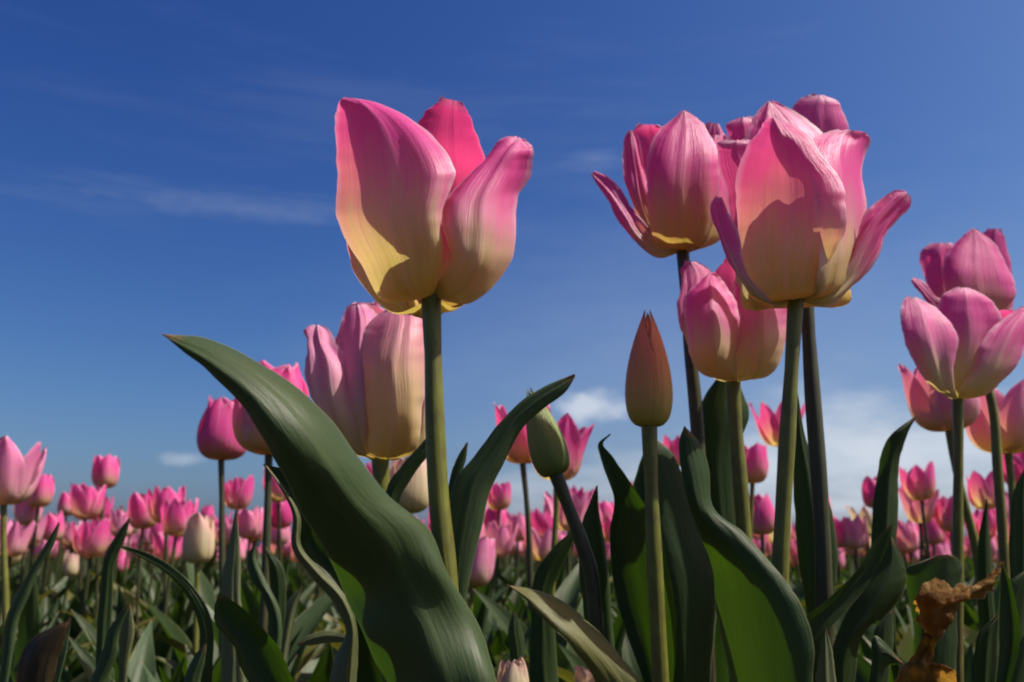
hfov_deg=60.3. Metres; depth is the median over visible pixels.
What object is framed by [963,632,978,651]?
tulip plant
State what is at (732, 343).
tulip
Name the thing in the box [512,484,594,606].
tulip
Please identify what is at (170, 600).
tulip plant
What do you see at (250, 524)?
tulip
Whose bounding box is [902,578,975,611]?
tulip plant
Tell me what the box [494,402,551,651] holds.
tulip
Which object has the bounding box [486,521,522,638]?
tulip
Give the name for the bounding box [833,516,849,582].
tulip
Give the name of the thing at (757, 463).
tulip
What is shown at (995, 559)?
tulip
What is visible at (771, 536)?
tulip
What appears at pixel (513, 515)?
tulip
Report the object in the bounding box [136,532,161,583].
tulip
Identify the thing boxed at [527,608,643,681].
tulip plant
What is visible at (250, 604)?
tulip plant
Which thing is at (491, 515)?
tulip
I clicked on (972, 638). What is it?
tulip plant
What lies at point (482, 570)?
tulip
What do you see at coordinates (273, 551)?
tulip
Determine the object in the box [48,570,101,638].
tulip plant
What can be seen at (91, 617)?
tulip plant
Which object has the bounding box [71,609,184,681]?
tulip plant
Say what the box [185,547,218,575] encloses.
tulip
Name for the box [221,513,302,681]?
tulip plant
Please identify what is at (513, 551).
tulip
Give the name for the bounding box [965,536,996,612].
tulip
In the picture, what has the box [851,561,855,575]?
tulip plant
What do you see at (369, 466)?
tulip
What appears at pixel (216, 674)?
tulip plant
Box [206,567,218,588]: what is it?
tulip plant
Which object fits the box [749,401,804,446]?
tulip
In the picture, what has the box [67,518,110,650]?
tulip
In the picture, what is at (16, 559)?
tulip
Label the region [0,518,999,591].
tulip field
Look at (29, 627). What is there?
tulip plant
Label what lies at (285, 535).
tulip
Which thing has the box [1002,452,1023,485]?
tulip
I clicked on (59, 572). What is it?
tulip
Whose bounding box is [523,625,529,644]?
tulip plant
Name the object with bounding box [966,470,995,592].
tulip
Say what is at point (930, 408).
tulip
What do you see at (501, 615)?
tulip plant
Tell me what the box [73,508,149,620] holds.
tulip
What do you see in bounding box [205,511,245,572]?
tulip
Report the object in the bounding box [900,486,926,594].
tulip
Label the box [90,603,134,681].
tulip plant
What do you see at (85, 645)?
tulip plant
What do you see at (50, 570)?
tulip
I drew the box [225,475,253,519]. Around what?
tulip
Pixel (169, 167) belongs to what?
sky
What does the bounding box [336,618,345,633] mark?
tulip plant
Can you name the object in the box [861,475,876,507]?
tulip
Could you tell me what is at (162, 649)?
tulip plant
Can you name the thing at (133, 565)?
tulip
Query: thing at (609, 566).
tulip
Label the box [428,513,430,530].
tulip
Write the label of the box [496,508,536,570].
tulip
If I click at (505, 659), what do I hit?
tulip plant
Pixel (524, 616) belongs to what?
tulip plant
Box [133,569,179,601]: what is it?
tulip plant
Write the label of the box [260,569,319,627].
tulip plant
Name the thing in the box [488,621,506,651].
tulip plant
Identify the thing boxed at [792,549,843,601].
tulip plant
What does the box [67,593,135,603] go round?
tulip plant
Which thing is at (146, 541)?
tulip
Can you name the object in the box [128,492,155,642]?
tulip
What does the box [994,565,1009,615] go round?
tulip plant
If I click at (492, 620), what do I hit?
tulip plant
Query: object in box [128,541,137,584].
tulip
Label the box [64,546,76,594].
tulip
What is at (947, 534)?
tulip
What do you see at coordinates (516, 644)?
tulip plant
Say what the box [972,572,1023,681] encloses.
tulip plant
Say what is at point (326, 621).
tulip plant
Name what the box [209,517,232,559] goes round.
tulip
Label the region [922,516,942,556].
tulip
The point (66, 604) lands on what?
tulip plant
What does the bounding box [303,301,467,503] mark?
tulip
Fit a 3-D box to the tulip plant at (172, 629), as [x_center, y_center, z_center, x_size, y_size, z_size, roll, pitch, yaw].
[-0.337,0.391,0.987,0.204,0.313,0.181,-3,-14,12]
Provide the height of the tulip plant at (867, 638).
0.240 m
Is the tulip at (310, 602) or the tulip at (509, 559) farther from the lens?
the tulip at (509, 559)
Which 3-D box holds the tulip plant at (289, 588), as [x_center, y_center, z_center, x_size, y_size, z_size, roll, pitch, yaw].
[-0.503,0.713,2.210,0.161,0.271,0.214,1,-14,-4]
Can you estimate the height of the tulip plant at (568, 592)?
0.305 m
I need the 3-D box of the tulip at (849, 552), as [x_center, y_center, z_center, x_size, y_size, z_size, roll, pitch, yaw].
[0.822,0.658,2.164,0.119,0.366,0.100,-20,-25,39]
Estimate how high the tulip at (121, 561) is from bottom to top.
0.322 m
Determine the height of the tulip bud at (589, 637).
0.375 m
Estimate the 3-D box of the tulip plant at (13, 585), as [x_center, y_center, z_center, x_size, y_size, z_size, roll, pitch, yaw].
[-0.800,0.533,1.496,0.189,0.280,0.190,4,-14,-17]
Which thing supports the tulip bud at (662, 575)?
on the ground
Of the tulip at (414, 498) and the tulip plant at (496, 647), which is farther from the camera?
the tulip plant at (496, 647)
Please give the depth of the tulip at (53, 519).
1.68 m
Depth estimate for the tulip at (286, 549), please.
2.08 m
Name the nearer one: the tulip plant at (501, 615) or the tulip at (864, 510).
the tulip plant at (501, 615)
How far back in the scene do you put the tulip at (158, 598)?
1.60 m
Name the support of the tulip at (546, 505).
on the ground
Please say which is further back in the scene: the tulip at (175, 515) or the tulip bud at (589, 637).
the tulip at (175, 515)
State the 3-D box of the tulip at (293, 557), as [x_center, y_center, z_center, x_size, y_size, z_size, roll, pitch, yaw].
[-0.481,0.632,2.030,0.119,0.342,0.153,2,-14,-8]
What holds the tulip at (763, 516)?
on the ground
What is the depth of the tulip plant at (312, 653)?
1.26 m
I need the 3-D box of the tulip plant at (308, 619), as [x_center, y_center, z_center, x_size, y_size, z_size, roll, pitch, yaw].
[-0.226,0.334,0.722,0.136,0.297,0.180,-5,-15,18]
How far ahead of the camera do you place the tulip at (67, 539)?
2.19 m
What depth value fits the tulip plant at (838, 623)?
0.79 m
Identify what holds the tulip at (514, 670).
on the ground
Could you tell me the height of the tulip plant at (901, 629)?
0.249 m
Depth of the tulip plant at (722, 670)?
0.57 m
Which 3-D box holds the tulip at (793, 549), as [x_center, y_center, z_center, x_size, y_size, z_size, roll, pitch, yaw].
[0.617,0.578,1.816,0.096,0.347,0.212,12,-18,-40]
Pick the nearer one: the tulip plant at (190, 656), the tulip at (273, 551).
the tulip plant at (190, 656)
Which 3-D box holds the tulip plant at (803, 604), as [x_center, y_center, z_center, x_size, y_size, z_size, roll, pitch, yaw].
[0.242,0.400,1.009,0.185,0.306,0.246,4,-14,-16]
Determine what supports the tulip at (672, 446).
on the ground
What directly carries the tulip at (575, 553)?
on the ground
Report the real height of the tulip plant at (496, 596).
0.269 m
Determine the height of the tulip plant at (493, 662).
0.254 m
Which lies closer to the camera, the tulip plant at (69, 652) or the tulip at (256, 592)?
the tulip plant at (69, 652)
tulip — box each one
[0,435,46,655]
[0,519,35,620]
[0,541,41,597]
[7,555,21,599]
[12,553,43,588]
[12,572,23,581]
[14,501,42,586]
[14,542,90,594]
[17,548,27,583]
[20,514,98,604]
[26,474,54,571]
[36,539,58,592]
[38,497,118,606]
[40,510,64,606]
[46,557,77,587]
[52,521,100,596]
[54,491,75,602]
[57,545,93,598]
[61,498,197,661]
[62,550,79,612]
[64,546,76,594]
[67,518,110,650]
[69,545,100,591]
[70,483,133,636]
[71,537,130,599]
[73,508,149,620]
[75,504,139,608]
[87,454,133,648]
[91,519,146,590]
[113,536,171,606]
[118,549,128,573]
[122,560,149,595]
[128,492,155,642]
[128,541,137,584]
[129,556,171,589]
[134,532,182,639]
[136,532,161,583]
[138,528,171,601]
[143,545,186,592]
[144,536,183,591]
[145,547,181,616]
[146,523,168,601]
[147,485,250,630]
[161,96,574,681]
[170,564,242,599]
[179,468,324,649]
[181,554,216,573]
[182,512,214,652]
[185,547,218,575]
[196,396,246,655]
[200,505,213,567]
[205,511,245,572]
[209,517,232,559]
[213,537,241,587]
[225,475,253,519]
[232,360,308,631]
[237,506,323,601]
[240,539,245,560]
[241,567,245,576]
[246,527,262,603]
[251,538,291,587]
[257,526,290,586]
[271,500,315,616]
[271,543,289,583]
[282,536,312,584]
[290,543,299,574]
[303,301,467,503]
[306,583,318,627]
[366,460,397,475]
[390,456,428,514]
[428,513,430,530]
[466,531,533,607]
[468,536,495,611]
[470,524,534,634]
[485,507,506,558]
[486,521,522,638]
[487,482,510,578]
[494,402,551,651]
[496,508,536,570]
[497,656,528,681]
[499,541,521,594]
[505,510,522,592]
[505,527,559,623]
[506,554,524,581]
[507,513,525,579]
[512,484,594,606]
[522,540,535,578]
[523,413,593,596]
[531,507,552,539]
[543,496,580,599]
[544,488,589,577]
[559,532,564,540]
[572,544,580,592]
[574,665,594,681]
[592,110,729,681]
[598,500,613,523]
[598,502,611,577]
[602,515,617,619]
[605,542,609,560]
[611,601,618,610]
[663,435,679,465]
[677,258,786,681]
[679,117,910,681]
[725,93,848,681]
[744,442,768,541]
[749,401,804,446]
[749,492,774,555]
[753,538,765,550]
[768,529,842,578]
[789,562,798,583]
[790,538,799,583]
[791,523,795,540]
[829,498,909,626]
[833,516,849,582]
[837,514,904,647]
[839,548,844,569]
[841,536,870,578]
[844,547,860,570]
[845,505,909,628]
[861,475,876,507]
[871,364,980,681]
[894,287,1023,681]
[896,488,938,645]
[897,519,918,621]
[899,461,935,558]
[899,550,908,566]
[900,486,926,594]
[900,542,950,603]
[906,550,918,563]
[911,228,1023,649]
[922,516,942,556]
[935,495,964,554]
[945,532,972,578]
[963,508,998,645]
[964,517,1008,622]
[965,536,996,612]
[965,553,998,585]
[966,379,1023,528]
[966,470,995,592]
[966,490,1008,625]
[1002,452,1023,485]
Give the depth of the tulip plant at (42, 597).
1.38 m
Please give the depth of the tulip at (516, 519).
1.80 m
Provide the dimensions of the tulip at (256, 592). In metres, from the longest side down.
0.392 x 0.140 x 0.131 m
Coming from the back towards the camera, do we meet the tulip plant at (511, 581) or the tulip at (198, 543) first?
the tulip plant at (511, 581)
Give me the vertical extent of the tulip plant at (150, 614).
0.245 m
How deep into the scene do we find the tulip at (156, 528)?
1.77 m
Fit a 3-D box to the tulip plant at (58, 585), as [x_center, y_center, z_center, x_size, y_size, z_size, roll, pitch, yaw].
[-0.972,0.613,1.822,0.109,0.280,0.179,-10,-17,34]
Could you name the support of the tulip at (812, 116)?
on the ground
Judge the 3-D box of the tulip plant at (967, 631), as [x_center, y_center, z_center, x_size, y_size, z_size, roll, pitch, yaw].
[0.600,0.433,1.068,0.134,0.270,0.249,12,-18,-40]
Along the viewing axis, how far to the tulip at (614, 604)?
1.44 m
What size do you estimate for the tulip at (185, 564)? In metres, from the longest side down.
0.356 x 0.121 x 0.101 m
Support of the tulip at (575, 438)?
on the ground
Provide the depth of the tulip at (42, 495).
1.48 m
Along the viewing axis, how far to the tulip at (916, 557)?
2.67 m
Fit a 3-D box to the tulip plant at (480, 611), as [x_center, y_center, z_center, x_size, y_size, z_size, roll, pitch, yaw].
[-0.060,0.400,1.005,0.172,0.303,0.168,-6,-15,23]
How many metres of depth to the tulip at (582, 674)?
0.31 m
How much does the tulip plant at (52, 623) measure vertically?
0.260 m
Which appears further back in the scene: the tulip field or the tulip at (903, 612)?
the tulip field
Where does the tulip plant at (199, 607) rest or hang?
on the ground
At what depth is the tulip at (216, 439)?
0.79 m
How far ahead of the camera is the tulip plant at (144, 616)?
1.35 m
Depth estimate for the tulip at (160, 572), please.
2.03 m
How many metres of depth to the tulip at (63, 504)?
1.99 m
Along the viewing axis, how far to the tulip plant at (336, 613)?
1.30 m
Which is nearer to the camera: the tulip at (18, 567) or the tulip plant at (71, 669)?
the tulip plant at (71, 669)
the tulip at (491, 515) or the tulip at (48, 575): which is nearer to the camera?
the tulip at (491, 515)
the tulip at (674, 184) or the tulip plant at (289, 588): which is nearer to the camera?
the tulip at (674, 184)
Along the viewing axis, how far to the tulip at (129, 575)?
2.31 m
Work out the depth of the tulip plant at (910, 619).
0.78 m
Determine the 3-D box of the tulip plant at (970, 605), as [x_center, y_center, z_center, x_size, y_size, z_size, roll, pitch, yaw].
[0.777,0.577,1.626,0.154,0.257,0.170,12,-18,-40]
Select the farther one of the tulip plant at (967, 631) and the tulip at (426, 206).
the tulip plant at (967, 631)
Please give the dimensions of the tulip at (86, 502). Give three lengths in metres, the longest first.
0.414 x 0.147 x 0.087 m
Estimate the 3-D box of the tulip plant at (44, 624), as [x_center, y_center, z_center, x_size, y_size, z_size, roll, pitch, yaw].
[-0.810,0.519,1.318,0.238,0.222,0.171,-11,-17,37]
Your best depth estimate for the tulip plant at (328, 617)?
1.64 m
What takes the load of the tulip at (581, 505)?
on the ground
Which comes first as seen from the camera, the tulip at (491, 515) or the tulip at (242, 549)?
the tulip at (491, 515)
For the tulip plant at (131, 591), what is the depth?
2.20 m
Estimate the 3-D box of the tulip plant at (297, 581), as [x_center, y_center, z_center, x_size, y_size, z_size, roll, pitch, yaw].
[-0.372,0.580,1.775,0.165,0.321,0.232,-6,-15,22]
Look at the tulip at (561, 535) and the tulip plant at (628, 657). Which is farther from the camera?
the tulip at (561, 535)
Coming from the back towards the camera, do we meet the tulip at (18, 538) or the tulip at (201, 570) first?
the tulip at (201, 570)
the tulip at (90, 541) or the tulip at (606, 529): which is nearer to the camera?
the tulip at (90, 541)
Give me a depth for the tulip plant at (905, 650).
1.00 m
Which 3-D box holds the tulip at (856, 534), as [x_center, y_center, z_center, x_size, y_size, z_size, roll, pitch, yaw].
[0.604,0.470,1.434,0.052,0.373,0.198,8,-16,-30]
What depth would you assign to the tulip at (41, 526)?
1.66 m
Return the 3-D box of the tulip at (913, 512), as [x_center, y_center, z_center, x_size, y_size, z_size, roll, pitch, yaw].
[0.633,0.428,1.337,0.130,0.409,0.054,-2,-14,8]
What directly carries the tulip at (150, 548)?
on the ground
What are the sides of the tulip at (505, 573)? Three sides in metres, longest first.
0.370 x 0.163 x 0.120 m
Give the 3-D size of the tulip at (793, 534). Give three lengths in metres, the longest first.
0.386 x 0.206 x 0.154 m
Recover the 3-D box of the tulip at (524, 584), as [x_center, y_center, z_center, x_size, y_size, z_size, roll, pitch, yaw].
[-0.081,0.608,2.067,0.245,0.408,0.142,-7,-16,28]
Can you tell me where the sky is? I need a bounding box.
[0,0,1023,558]
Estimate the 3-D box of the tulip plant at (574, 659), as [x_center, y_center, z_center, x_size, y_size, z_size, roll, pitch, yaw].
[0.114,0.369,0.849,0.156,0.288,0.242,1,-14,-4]
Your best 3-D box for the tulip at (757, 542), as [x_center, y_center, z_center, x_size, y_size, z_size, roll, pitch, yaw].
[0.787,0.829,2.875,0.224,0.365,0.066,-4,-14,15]
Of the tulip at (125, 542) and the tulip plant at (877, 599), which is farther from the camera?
the tulip at (125, 542)
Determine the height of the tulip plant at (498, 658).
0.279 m
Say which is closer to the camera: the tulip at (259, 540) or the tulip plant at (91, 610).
the tulip plant at (91, 610)
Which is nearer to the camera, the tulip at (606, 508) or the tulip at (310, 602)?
the tulip at (310, 602)
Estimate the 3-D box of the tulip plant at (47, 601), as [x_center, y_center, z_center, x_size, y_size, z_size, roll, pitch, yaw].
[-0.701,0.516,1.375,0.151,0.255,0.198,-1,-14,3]
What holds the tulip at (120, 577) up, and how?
on the ground
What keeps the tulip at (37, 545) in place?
on the ground
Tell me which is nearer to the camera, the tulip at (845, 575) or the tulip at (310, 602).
the tulip at (310, 602)
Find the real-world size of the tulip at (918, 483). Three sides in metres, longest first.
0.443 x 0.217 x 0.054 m
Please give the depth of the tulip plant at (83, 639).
1.18 m
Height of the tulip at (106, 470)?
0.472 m
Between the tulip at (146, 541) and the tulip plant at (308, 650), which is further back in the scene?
the tulip at (146, 541)
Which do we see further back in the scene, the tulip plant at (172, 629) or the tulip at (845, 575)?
the tulip at (845, 575)
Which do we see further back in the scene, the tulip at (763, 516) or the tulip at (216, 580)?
the tulip at (216, 580)
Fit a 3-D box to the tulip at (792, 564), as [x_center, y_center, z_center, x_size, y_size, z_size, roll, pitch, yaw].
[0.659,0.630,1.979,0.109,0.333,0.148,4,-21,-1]
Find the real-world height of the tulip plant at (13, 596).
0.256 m
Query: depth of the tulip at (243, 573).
2.90 m
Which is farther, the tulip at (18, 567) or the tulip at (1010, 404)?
the tulip at (18, 567)
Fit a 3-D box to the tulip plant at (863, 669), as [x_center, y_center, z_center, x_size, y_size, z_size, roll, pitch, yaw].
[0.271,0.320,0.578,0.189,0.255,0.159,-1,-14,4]
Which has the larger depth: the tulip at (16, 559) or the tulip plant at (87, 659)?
the tulip at (16, 559)
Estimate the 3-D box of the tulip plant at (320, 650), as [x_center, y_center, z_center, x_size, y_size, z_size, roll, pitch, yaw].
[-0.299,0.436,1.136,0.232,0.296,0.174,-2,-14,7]
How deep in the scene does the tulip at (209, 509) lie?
2.52 m
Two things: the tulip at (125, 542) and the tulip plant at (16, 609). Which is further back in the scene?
the tulip at (125, 542)
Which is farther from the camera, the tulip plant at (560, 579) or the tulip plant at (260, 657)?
the tulip plant at (560, 579)
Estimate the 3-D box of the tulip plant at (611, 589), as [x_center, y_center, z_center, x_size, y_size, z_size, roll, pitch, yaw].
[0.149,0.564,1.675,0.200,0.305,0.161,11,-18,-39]
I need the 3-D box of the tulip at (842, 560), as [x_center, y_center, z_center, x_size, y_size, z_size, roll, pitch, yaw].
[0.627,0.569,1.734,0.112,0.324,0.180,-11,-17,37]
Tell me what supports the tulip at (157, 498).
on the ground
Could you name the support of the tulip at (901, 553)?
on the ground
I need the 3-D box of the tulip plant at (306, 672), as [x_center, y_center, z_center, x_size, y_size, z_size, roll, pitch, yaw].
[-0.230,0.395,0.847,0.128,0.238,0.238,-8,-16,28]
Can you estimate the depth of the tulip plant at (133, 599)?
1.62 m
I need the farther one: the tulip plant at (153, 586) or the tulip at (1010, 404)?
the tulip plant at (153, 586)
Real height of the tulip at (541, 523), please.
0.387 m
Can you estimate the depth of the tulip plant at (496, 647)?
1.12 m
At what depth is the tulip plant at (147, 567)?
2.07 m
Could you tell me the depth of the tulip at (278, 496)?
1.30 m
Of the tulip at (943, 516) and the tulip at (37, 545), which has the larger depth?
the tulip at (37, 545)
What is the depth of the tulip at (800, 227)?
0.32 m
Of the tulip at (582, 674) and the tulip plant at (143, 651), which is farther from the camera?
the tulip plant at (143, 651)
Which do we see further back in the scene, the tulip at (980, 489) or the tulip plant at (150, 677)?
the tulip at (980, 489)
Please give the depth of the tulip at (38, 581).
2.57 m
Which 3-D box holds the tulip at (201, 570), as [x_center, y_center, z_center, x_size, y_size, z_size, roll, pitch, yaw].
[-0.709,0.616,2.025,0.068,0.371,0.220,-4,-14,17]
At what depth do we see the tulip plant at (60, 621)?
1.33 m
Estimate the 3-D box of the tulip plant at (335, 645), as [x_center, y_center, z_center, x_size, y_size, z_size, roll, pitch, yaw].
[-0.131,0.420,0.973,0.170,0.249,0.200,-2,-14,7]
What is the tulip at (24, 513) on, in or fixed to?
on the ground
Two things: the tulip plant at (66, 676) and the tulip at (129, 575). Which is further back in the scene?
the tulip at (129, 575)
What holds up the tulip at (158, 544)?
on the ground
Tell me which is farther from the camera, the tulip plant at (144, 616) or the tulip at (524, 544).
the tulip at (524, 544)
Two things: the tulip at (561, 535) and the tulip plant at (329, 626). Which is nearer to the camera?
the tulip plant at (329, 626)
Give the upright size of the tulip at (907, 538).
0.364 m
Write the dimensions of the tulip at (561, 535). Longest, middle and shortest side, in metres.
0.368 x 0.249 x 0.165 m
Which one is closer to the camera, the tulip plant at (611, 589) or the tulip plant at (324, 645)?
the tulip plant at (324, 645)
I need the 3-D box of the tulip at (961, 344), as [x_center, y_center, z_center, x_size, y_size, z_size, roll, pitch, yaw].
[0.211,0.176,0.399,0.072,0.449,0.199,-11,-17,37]
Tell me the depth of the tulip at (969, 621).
1.48 m
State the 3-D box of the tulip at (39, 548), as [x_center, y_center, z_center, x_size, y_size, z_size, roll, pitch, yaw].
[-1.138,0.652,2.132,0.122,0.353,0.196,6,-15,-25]
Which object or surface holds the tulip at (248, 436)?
on the ground
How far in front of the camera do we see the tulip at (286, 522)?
1.54 m
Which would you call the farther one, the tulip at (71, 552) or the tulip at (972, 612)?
the tulip at (71, 552)
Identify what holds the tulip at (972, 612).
on the ground
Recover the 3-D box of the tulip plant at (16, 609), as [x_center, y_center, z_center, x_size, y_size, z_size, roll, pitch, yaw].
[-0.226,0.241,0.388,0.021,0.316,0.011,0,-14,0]
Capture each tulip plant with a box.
[0,522,59,681]
[0,557,39,667]
[0,571,98,609]
[0,620,184,681]
[0,624,95,663]
[8,624,88,681]
[10,587,17,605]
[16,617,70,681]
[18,588,57,623]
[39,576,71,608]
[39,586,99,637]
[40,605,70,668]
[40,613,64,629]
[46,610,130,680]
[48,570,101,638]
[48,607,62,624]
[60,667,73,681]
[61,579,85,648]
[64,637,81,664]
[65,607,153,664]
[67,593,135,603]
[68,646,92,678]
[68,659,77,674]
[69,605,168,662]
[69,637,220,681]
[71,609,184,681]
[72,571,150,600]
[73,584,176,643]
[84,627,302,681]
[85,571,218,629]
[85,612,97,621]
[86,566,193,630]
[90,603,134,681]
[92,562,149,598]
[96,518,213,681]
[110,644,308,681]
[119,580,218,641]
[119,608,176,681]
[127,565,186,604]
[129,594,188,618]
[131,552,341,670]
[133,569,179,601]
[136,593,332,681]
[139,631,323,681]
[142,662,156,681]
[145,562,287,675]
[153,569,188,613]
[175,578,268,646]
[183,593,344,681]
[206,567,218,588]
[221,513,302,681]
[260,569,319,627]
[271,552,334,629]
[286,584,293,593]
[294,625,343,681]
[298,588,338,671]
[308,643,333,681]
[314,618,332,654]
[314,627,341,649]
[321,618,332,624]
[321,643,528,675]
[323,614,333,622]
[331,604,341,626]
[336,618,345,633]
[467,556,527,661]
[473,588,625,669]
[486,599,525,651]
[486,604,527,640]
[486,605,579,668]
[486,625,503,659]
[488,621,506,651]
[492,586,508,600]
[493,563,580,669]
[493,653,509,680]
[494,604,517,665]
[498,560,612,615]
[502,572,526,587]
[508,610,529,681]
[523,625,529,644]
[525,616,729,681]
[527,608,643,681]
[559,644,587,669]
[581,583,615,607]
[622,633,641,679]
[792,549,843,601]
[800,583,844,607]
[816,536,906,681]
[834,588,859,653]
[835,635,973,681]
[836,580,912,662]
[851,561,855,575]
[863,634,905,667]
[865,605,914,663]
[895,590,976,615]
[895,608,963,639]
[896,624,909,636]
[897,624,975,648]
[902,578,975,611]
[963,631,979,652]
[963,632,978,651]
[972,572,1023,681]
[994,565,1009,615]
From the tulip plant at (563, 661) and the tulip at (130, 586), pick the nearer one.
the tulip plant at (563, 661)
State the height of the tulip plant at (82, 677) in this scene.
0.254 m
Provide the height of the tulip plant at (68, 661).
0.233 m
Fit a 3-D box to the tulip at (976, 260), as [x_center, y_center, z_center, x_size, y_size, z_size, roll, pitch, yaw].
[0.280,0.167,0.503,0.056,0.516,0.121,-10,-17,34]
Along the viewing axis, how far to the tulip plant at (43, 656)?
0.36 m
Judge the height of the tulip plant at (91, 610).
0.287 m
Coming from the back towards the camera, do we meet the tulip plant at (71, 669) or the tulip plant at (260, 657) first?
the tulip plant at (71, 669)
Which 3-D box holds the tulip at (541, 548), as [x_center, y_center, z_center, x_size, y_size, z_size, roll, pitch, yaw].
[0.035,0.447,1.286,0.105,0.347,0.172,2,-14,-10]
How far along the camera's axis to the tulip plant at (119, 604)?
1.35 m
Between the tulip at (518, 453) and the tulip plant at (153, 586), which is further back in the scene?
the tulip plant at (153, 586)
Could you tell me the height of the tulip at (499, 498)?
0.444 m
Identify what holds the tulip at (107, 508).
on the ground
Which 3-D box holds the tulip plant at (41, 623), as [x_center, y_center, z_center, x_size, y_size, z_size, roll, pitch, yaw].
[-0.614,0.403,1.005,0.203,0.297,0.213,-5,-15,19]
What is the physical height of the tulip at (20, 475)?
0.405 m
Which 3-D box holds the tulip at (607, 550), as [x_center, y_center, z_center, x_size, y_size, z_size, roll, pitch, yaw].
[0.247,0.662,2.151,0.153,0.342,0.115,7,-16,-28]
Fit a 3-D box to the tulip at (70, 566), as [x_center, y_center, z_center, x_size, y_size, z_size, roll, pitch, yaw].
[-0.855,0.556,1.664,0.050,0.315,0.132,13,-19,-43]
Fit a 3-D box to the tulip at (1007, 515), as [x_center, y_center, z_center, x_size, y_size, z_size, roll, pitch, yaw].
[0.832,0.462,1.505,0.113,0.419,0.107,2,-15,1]
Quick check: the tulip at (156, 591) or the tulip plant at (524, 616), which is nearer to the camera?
the tulip plant at (524, 616)
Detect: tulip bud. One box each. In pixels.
[507,387,640,681]
[598,310,716,681]
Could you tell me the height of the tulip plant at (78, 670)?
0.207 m
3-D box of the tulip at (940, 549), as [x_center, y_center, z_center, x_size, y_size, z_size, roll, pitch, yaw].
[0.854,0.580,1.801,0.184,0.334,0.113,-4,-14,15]
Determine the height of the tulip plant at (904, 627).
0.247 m
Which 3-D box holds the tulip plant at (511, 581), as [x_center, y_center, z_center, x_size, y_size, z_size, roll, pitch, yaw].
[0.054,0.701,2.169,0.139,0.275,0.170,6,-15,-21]
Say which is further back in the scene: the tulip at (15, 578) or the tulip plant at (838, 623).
the tulip at (15, 578)
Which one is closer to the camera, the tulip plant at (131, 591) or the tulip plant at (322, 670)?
the tulip plant at (322, 670)

